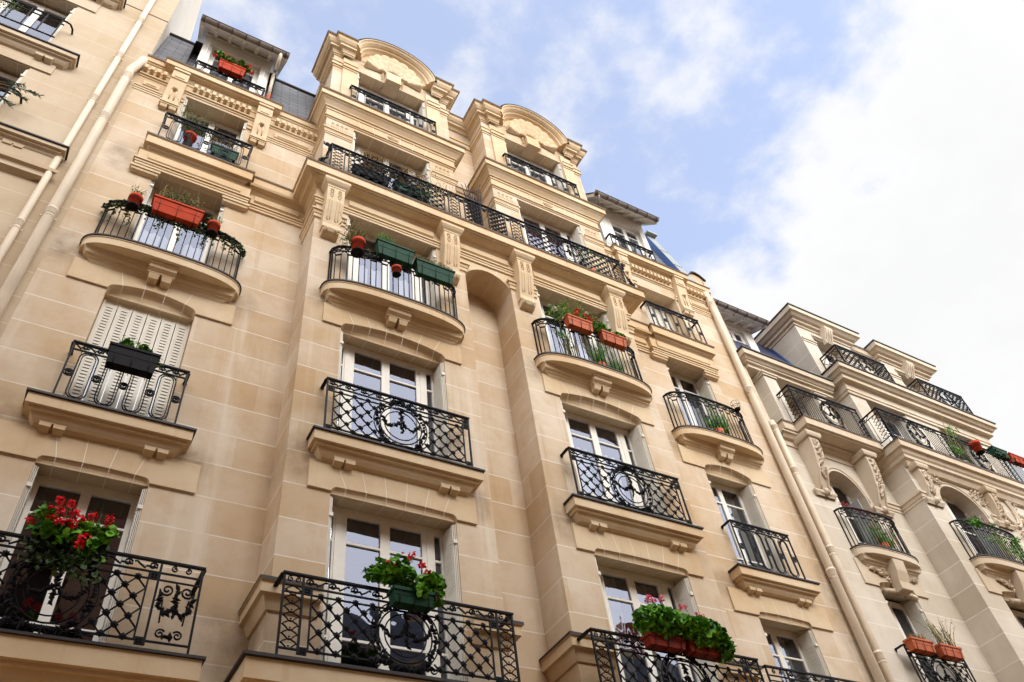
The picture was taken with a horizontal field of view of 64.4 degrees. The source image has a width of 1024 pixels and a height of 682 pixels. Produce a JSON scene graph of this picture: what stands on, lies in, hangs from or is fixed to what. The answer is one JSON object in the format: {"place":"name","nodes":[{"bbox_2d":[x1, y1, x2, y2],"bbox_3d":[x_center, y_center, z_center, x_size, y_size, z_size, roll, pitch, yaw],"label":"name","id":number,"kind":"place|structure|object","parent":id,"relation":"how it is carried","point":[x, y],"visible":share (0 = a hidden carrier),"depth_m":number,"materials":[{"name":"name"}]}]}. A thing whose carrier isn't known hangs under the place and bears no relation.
{"place":"outdoors","nodes":[
{"label":"outdoors","id":0,"kind":"place"},
{"bbox_2d":[82,0,1023,480],"label":"sky","id":1,"kind":"structure","parent":0,"point":[855,165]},
{"label":"street","id":2,"kind":"structure","parent":0,"visible":0},
{"bbox_2d":[0,0,201,337],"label":"apartment building","id":3,"kind":"structure","parent":2,"relation":"on","point":[70,60],"depth_m":15.04,"materials":[{"name":"beige stone"}]},
{"bbox_2d":[0,71,18,98],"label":"window","id":4,"kind":"structure","parent":3,"relation":"in","point":[4,77],"depth_m":15.03,"materials":[{"name":"white paint"}]},
{"bbox_2d":[0,0,23,13],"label":"leafy plant","id":5,"kind":"object","parent":3,"relation":"on","point":[10,6],"visible":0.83,"depth_m":15.91,"materials":[{"name":"green plant"}]},
{"bbox_2d":[0,81,42,108],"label":"fir plant","id":6,"kind":"object","parent":3,"relation":"attached to","point":[19,85],"visible":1,"depth_m":13.82,"materials":[{"name":"green plant"}]},
{"bbox_2d":[0,0,67,40],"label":"window","id":7,"kind":"structure","parent":3,"relation":"in","point":[32,20],"depth_m":17.52,"materials":[{"name":"white glass"}]},
{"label":"pavement","id":8,"kind":"structure","parent":0,"visible":0},
{"bbox_2d":[0,14,885,681],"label":"apartment building","id":9,"kind":"structure","parent":8,"relation":"on","point":[298,450],"depth_m":13.13,"materials":[{"name":"stone"}]},
{"bbox_2d":[17,496,119,585],"bbox_3d":[-4.634,2.083,8.517,0.949,1.023,0.407,19,-54,-23],"label":"flower box","id":10,"kind":"object","parent":9,"relation":"attached to","point":[82,543],"visible":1,"depth_m":8.42,"materials":[{"name":"black plastic"}]},
{"bbox_2d":[0,475,139,640],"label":"window","id":11,"kind":"structure","parent":9,"relation":"in","point":[89,499],"depth_m":10.51,"materials":[{"name":"white paint"}]},
{"bbox_2d":[104,335,164,379],"bbox_3d":[-5.116,0.202,11.108,0.738,0.665,0.248,19,-54,-23],"label":"flower box","id":12,"kind":"object","parent":9,"relation":"attached to","point":[125,355],"visible":1,"depth_m":10.92,"materials":[{"name":"black plastic"}]},
{"bbox_2d":[126,184,147,211],"bbox_3d":[-6.119,-2.331,13.275,0.296,0.518,0.289,-13,-48,3],"label":"flower pot","id":13,"kind":"object","parent":9,"relation":"hanging from","point":[134,200],"visible":1,"depth_m":13.15,"materials":[{"name":"orange ceramic"}]},
{"bbox_2d":[100,199,245,258],"bbox_3d":[-5.537,-1.748,13.363,2.358,0.801,0.348,19,-54,-23],"label":"balcony railing","id":14,"kind":"object","parent":9,"relation":"attached to","point":[148,210],"visible":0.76,"depth_m":13.35,"materials":[{"name":"black"}]},
{"bbox_2d":[151,185,205,227],"bbox_3d":[-5.577,-2.280,13.647,0.834,0.818,0.314,19,-54,-23],"label":"flower box","id":15,"kind":"object","parent":9,"relation":"attached to","point":[189,213],"visible":1,"depth_m":13.47,"materials":[{"name":"red plastic"}]},
{"bbox_2d":[173,97,220,146],"bbox_3d":[-6.284,-4.106,15.869,0.932,1.566,0.570,19,-54,-23],"label":"flower pot","id":16,"kind":"object","parent":9,"relation":"on","point":[188,129],"visible":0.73,"depth_m":15.96,"materials":[{"name":"red plastic"}]},
{"bbox_2d":[173,110,240,153],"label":"window","id":17,"kind":"structure","parent":9,"relation":"in","point":[223,129],"depth_m":17.55,"materials":[{"name":"white glass"}]},
{"bbox_2d":[205,212,222,237],"bbox_3d":[-5.042,-1.972,13.758,0.249,0.511,0.357,-9,-48,0],"label":"flower pot","id":18,"kind":"object","parent":9,"relation":"hanging from","point":[213,226],"visible":1,"depth_m":13.64,"materials":[{"name":"orange ceramic"}]},
{"bbox_2d":[197,128,238,162],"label":"flower box","id":19,"kind":"object","parent":9,"relation":"on","point":[215,148],"visible":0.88,"depth_m":15.91,"materials":[{"name":"green plastic"}]},
{"bbox_2d":[186,41,275,95],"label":"window","id":20,"kind":"structure","parent":9,"relation":"in","point":[213,61],"depth_m":19.37,"materials":[{"name":"white glass"}]},
{"bbox_2d":[212,50,254,79],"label":"flower box","id":21,"kind":"object","parent":9,"relation":"attached to","point":[229,65],"visible":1,"depth_m":18.21,"materials":[{"name":"red plastic"}]},
{"bbox_2d":[335,212,371,257],"bbox_3d":[-2.824,-1.844,14.509,0.771,0.791,0.477,19,-54,-23],"label":"flower pot","id":22,"kind":"object","parent":9,"relation":"hanging from","point":[357,242],"visible":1,"depth_m":14.41,"materials":[{"name":"ceramic"}]},
{"bbox_2d":[351,148,394,186],"bbox_3d":[-2.893,-3.505,16.849,0.973,1.490,0.363,19,-54,-23],"label":"flower box","id":23,"kind":"object","parent":9,"relation":"on","point":[366,170],"visible":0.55,"depth_m":16.77,"materials":[{"name":"green plastic"}]},
{"bbox_2d":[323,506,449,678],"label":"window","id":24,"kind":"structure","parent":9,"relation":"in","point":[356,538],"depth_m":11.47,"materials":[{"name":"white paint"}]},
{"bbox_2d":[337,343,437,456],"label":"window","id":25,"kind":"structure","parent":9,"relation":"in","point":[361,367],"depth_m":14.13,"materials":[{"name":"white paint"}]},
{"bbox_2d":[354,145,420,189],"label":"window","id":26,"kind":"structure","parent":9,"relation":"in","point":[397,165],"depth_m":18.81,"materials":[{"name":"white paint"}]},
{"bbox_2d":[347,229,428,304],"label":"window","id":27,"kind":"structure","parent":9,"relation":"in","point":[370,241],"depth_m":15.73,"materials":[{"name":"white paint"}]},
{"bbox_2d":[358,85,417,125],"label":"window","id":28,"kind":"structure","parent":9,"relation":"in","point":[374,103],"depth_m":20.92,"materials":[{"name":"white paint"}]},
{"bbox_2d":[373,230,415,268],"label":"flower box","id":29,"kind":"object","parent":9,"relation":"attached to","point":[390,250],"visible":1,"depth_m":14.58,"materials":[{"name":"green plastic"}]},
{"bbox_2d":[391,264,402,277],"bbox_3d":[-2.048,-1.236,14.348,0.218,0.289,0.204,-18,-48,8],"label":"flower pot","id":30,"kind":"object","parent":9,"relation":"hanging from","point":[396,269],"visible":1,"depth_m":14.26,"materials":[{"name":"ceramic"}]},
{"bbox_2d":[362,551,446,614],"bbox_3d":[-1.264,2.808,9.631,1.045,0.753,0.375,19,-54,-23],"label":"flower box","id":31,"kind":"object","parent":9,"relation":"attached to","point":[421,594],"visible":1,"depth_m":9.52,"materials":[{"name":"green plastic"}]},
{"bbox_2d":[392,166,430,201],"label":"flower box","id":32,"kind":"object","parent":9,"relation":"attached to","point":[401,188],"visible":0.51,"depth_m":17.09,"materials":[{"name":"green plastic"}]},
{"bbox_2d":[412,254,455,288],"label":"flower box","id":33,"kind":"object","parent":9,"relation":"attached to","point":[439,273],"visible":1,"depth_m":14.83,"materials":[{"name":"green plastic"}]},
{"bbox_2d":[417,175,457,206],"bbox_3d":[-1.581,-3.103,17.324,1.021,1.262,0.306,19,-54,-23],"label":"climbing plant","id":34,"kind":"object","parent":9,"relation":"attached to","point":[436,191],"visible":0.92,"depth_m":17.35,"materials":[{"name":"green plant"}]},
{"bbox_2d":[461,183,481,223],"bbox_3d":[-0.834,-2.867,18.344,0.505,2.366,0.417,0,-48,-9],"label":"thorn plant","id":35,"kind":"object","parent":9,"relation":"on","point":[475,198],"visible":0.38,"depth_m":18.68,"materials":[{"name":"green plant"}]},
{"bbox_2d":[507,151,555,186],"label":"window","id":36,"kind":"structure","parent":9,"relation":"in","point":[514,163],"depth_m":22.62,"materials":[{"name":"white paint"}]},
{"bbox_2d":[520,213,577,261],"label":"window","id":37,"kind":"structure","parent":9,"relation":"in","point":[524,218],"depth_m":20.22,"materials":[{"name":"white paint"}]},
{"bbox_2d":[539,299,607,363],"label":"window","id":38,"kind":"structure","parent":9,"relation":"in","point":[544,307],"depth_m":17.60,"materials":[{"name":"white paint"}]},
{"bbox_2d":[544,296,607,356],"bbox_3d":[1.316,-0.223,16.304,1.581,2.074,0.462,19,-54,-23],"label":"rose bush","id":39,"kind":"object","parent":9,"relation":"on","point":[565,309],"visible":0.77,"depth_m":16.17,"materials":[{"name":"green plant"}]},
{"bbox_2d":[562,308,596,335],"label":"flower box","id":40,"kind":"object","parent":9,"relation":"attached to","point":[584,325],"visible":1,"depth_m":16.07,"materials":[{"name":"ceramic"}]},
{"bbox_2d":[578,245,601,270],"bbox_3d":[1.808,-1.797,18.786,0.750,0.980,0.321,19,-54,-23],"label":"flower plant","id":41,"kind":"object","parent":9,"relation":"on","point":[593,268],"visible":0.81,"depth_m":18.66,"materials":[{"name":"green plant"}]},
{"bbox_2d":[576,333,608,364],"bbox_3d":[1.672,0.273,16.058,0.822,0.929,0.447,19,-54,-23],"label":"flower plant","id":42,"kind":"object","parent":9,"relation":"on","point":[598,356],"visible":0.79,"depth_m":16.04,"materials":[{"name":"green plant"}]},
{"bbox_2d":[564,412,648,507],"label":"window","id":43,"kind":"structure","parent":9,"relation":"in","point":[585,434],"depth_m":15.31,"materials":[{"name":"white glass"}]},
{"bbox_2d":[594,323,626,350],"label":"flower box","id":44,"kind":"object","parent":9,"relation":"attached to","point":[616,340],"visible":0.98,"depth_m":16.40,"materials":[{"name":"ceramic"}]},
{"bbox_2d":[604,350,629,371],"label":"grass plant","id":45,"kind":"object","parent":9,"relation":"on","point":[616,365],"depth_m":16.17,"materials":[{"name":"green plant"}]},
{"bbox_2d":[611,223,644,254],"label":"window","id":46,"kind":"structure","parent":9,"relation":"in","point":[619,231],"depth_m":23.83,"materials":[{"name":"white paint"}]},
{"bbox_2d":[597,565,699,681],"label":"window","id":47,"kind":"structure","parent":9,"relation":"in","point":[624,592],"depth_m":12.81,"materials":[{"name":"white paint"}]},
{"bbox_2d":[632,594,697,654],"bbox_3d":[2.088,3.870,11.212,1.078,0.799,0.517,19,-54,-23],"label":"flower box","id":48,"kind":"object","parent":9,"relation":"attached to","point":[661,628],"visible":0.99,"depth_m":10.99,"materials":[{"name":"red plastic"}]},
{"bbox_2d":[668,371,709,427],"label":"window","id":49,"kind":"structure","parent":9,"relation":"in","point":[680,383],"depth_m":19.57,"materials":[{"name":"white paint"}]},
{"bbox_2d":[678,604,735,663],"bbox_3d":[2.664,4.102,11.409,1.028,0.777,0.537,19,-54,-23],"label":"flower box","id":50,"kind":"object","parent":9,"relation":"attached to","point":[712,641],"visible":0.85,"depth_m":11.24,"materials":[{"name":"red plastic"}]},
{"bbox_2d":[699,396,729,433],"bbox_3d":[4.437,1.619,18.005,0.970,1.391,0.348,19,-54,-23],"label":"flower plant","id":51,"kind":"object","parent":9,"relation":"on","point":[717,424],"visible":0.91,"depth_m":17.77,"materials":[{"name":"green plant"}]},
{"bbox_2d":[730,400,740,411],"bbox_3d":[5.125,1.499,18.579,0.207,0.244,0.202,19,-54,-23],"label":"pot holder","id":52,"kind":"object","parent":9,"relation":"hanging from","point":[737,409],"visible":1,"depth_m":18.50,"materials":[{"name":"black metal"}]},
{"bbox_2d":[710,482,768,568],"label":"window","id":53,"kind":"structure","parent":9,"relation":"in","point":[730,504],"depth_m":16.92,"materials":[{"name":"white glass"}]},
{"bbox_2d":[762,626,813,681],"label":"window","id":54,"kind":"structure","parent":9,"relation":"in","point":[785,648],"depth_m":14.82,"materials":[{"name":"white glass"}]},
{"bbox_2d":[713,298,1023,681],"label":"apartment building","id":55,"kind":"structure","parent":8,"relation":"on","point":[853,425],"depth_m":19.67,"materials":[{"name":"stone"}]},
{"bbox_2d":[728,329,745,343],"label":"window","id":56,"kind":"structure","parent":55,"relation":"in","point":[732,333],"depth_m":24.36,"materials":[{"name":"white paint"}]},
{"bbox_2d":[819,349,835,365],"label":"window","id":57,"kind":"structure","parent":55,"relation":"in","point":[833,358],"depth_m":25.27,"materials":[{"name":"white paint"}]},
{"bbox_2d":[829,481,865,542],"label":"window","id":58,"kind":"structure","parent":55,"relation":"in","point":[841,497],"depth_m":19.78,"materials":[{"name":"white glass"}]},
{"bbox_2d":[857,518,896,548],"bbox_3d":[8.132,4.339,18.010,0.944,0.828,0.365,13,-51,-19],"label":"flower plant","id":59,"kind":"object","parent":55,"relation":"on","point":[881,535],"visible":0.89,"depth_m":17.96,"materials":[{"name":"green plant"}]},
{"bbox_2d":[875,415,903,441],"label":"window","id":60,"kind":"structure","parent":55,"relation":"in","point":[891,438],"depth_m":23.06,"materials":[{"name":"white paint"}]},
{"bbox_2d":[885,599,942,681],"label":"window","id":61,"kind":"structure","parent":55,"relation":"in","point":[899,612],"depth_m":17.27,"materials":[{"name":"grey glass"}]},
{"bbox_2d":[902,633,935,656],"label":"flower box","id":62,"kind":"object","parent":55,"relation":"attached to","point":[919,645],"visible":1,"depth_m":15.48,"materials":[{"name":"ceramic"}]},
{"bbox_2d":[912,614,964,662],"bbox_3d":[8.523,5.864,16.098,0.968,0.872,0.340,19,-54,-23],"label":"flower box","id":63,"kind":"object","parent":55,"relation":"attached to","point":[949,651],"visible":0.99,"depth_m":15.89,"materials":[{"name":"ceramic"}]},
{"bbox_2d":[936,416,975,464],"bbox_3d":[11.989,2.716,22.041,1.199,1.534,0.388,23,-55,-26],"label":"climbing plant","id":64,"kind":"object","parent":55,"relation":"attached to","point":[954,449],"visible":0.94,"depth_m":21.91,"materials":[{"name":"green plant"}]},
{"bbox_2d":[941,496,986,553],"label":"window","id":65,"kind":"structure","parent":55,"relation":"in","point":[955,512],"depth_m":20.88,"materials":[{"name":"white paint"}]},
{"bbox_2d":[968,440,984,455],"bbox_3d":[12.696,2.928,22.213,0.315,0.364,0.300,-19,-48,8],"label":"flower pot","id":66,"kind":"object","parent":55,"relation":"attached to","point":[977,448],"visible":0.99,"depth_m":22.15,"materials":[{"name":"orange ceramic"}]},
{"bbox_2d":[962,514,1023,562],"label":"climbing plant","id":67,"kind":"object","parent":55,"relation":"attached to","point":[974,521],"visible":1,"depth_m":18.91,"materials":[{"name":"green plant"}]},
{"bbox_2d":[986,445,1009,461],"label":"flower box","id":68,"kind":"object","parent":55,"relation":"attached to","point":[997,453],"visible":1,"depth_m":22.50,"materials":[{"name":"green plastic"}]},
{"bbox_2d":[1007,452,1023,468],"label":"flower box","id":69,"kind":"object","parent":55,"relation":"attached to","point":[1015,460],"visible":0.98,"depth_m":22.80,"materials":[{"name":"red plastic"}]},
{"bbox_2d":[1010,608,1023,630],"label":"window","id":70,"kind":"structure","parent":55,"relation":"in","point":[1019,615],"depth_m":18.41,"materials":[{"name":"white paint"}]}
]}

